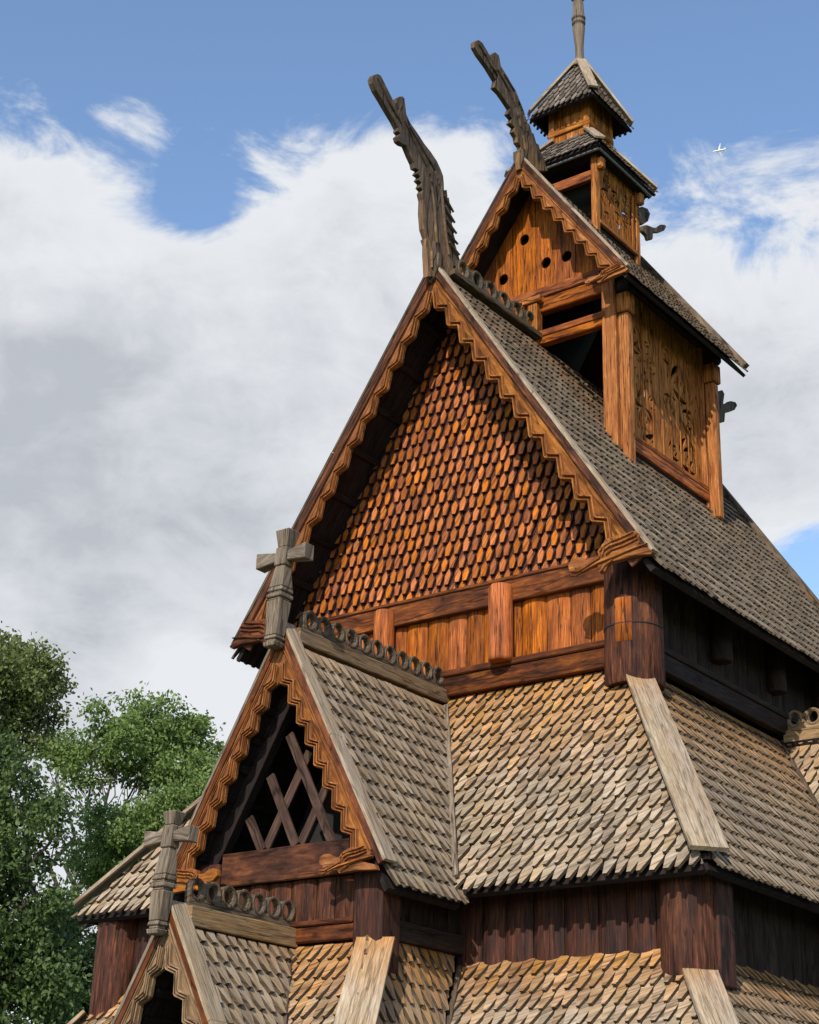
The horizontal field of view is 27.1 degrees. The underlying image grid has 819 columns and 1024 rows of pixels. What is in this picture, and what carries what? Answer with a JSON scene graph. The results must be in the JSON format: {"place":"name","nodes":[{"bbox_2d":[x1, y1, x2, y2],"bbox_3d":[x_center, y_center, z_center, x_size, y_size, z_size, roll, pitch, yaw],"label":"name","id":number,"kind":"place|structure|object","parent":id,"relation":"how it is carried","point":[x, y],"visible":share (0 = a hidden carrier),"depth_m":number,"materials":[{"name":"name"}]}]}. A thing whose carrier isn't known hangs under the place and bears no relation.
{"place":"outdoors","nodes":[
{"label":"outdoors","id":0,"kind":"place"},
{"bbox_2d":[0,0,818,1023],"label":"sky","id":1,"kind":"structure","parent":0,"point":[211,246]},
{"bbox_2d":[713,143,725,156],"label":"airplane","id":2,"kind":"object","parent":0,"point":[719,150],"visible":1,"depth_m":7895.21,"materials":[{"name":"white paint"}]},
{"label":"ground","id":3,"kind":"structure","parent":0,"visible":0},
{"bbox_2d":[0,621,88,796],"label":"broadleaf tree","id":4,"kind":"object","parent":3,"relation":"on","point":[27,694],"visible":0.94,"depth_m":51.93,"materials":[{"name":"green plant"}]},
{"bbox_2d":[0,723,94,1023],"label":"broadleaf tree","id":5,"kind":"object","parent":3,"relation":"on","point":[37,983],"visible":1,"depth_m":43.84,"materials":[{"name":"green plant"}]},
{"bbox_2d":[34,892,97,1023],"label":"broadleaf tree","id":6,"kind":"object","parent":3,"relation":"on","point":[87,985],"visible":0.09,"depth_m":47.55,"materials":[{"name":"green plant"}]},
{"bbox_2d":[29,681,225,934],"bbox_3d":[-10.207,15.665,59.637,8.354,20.503,5.640,8,-23,-14],"label":"broadleaf tree","id":7,"kind":"object","parent":3,"relation":"on","point":[139,737],"visible":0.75,"depth_m":61.72,"materials":[{"name":"green plant"}]},
{"bbox_2d":[47,766,213,936],"bbox_3d":[-8.809,15.627,53.319,7.299,15.758,4.291,1,-23,2],"label":"broadleaf tree","id":8,"kind":"object","parent":3,"relation":"on","point":[117,844],"visible":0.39,"depth_m":55.09,"materials":[{"name":"green plant"}]},
{"bbox_2d":[67,0,818,1023],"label":"stave church","id":9,"kind":"structure","parent":3,"relation":"on","point":[525,644],"depth_m":23.62,"materials":[{"name":"brown wood"}]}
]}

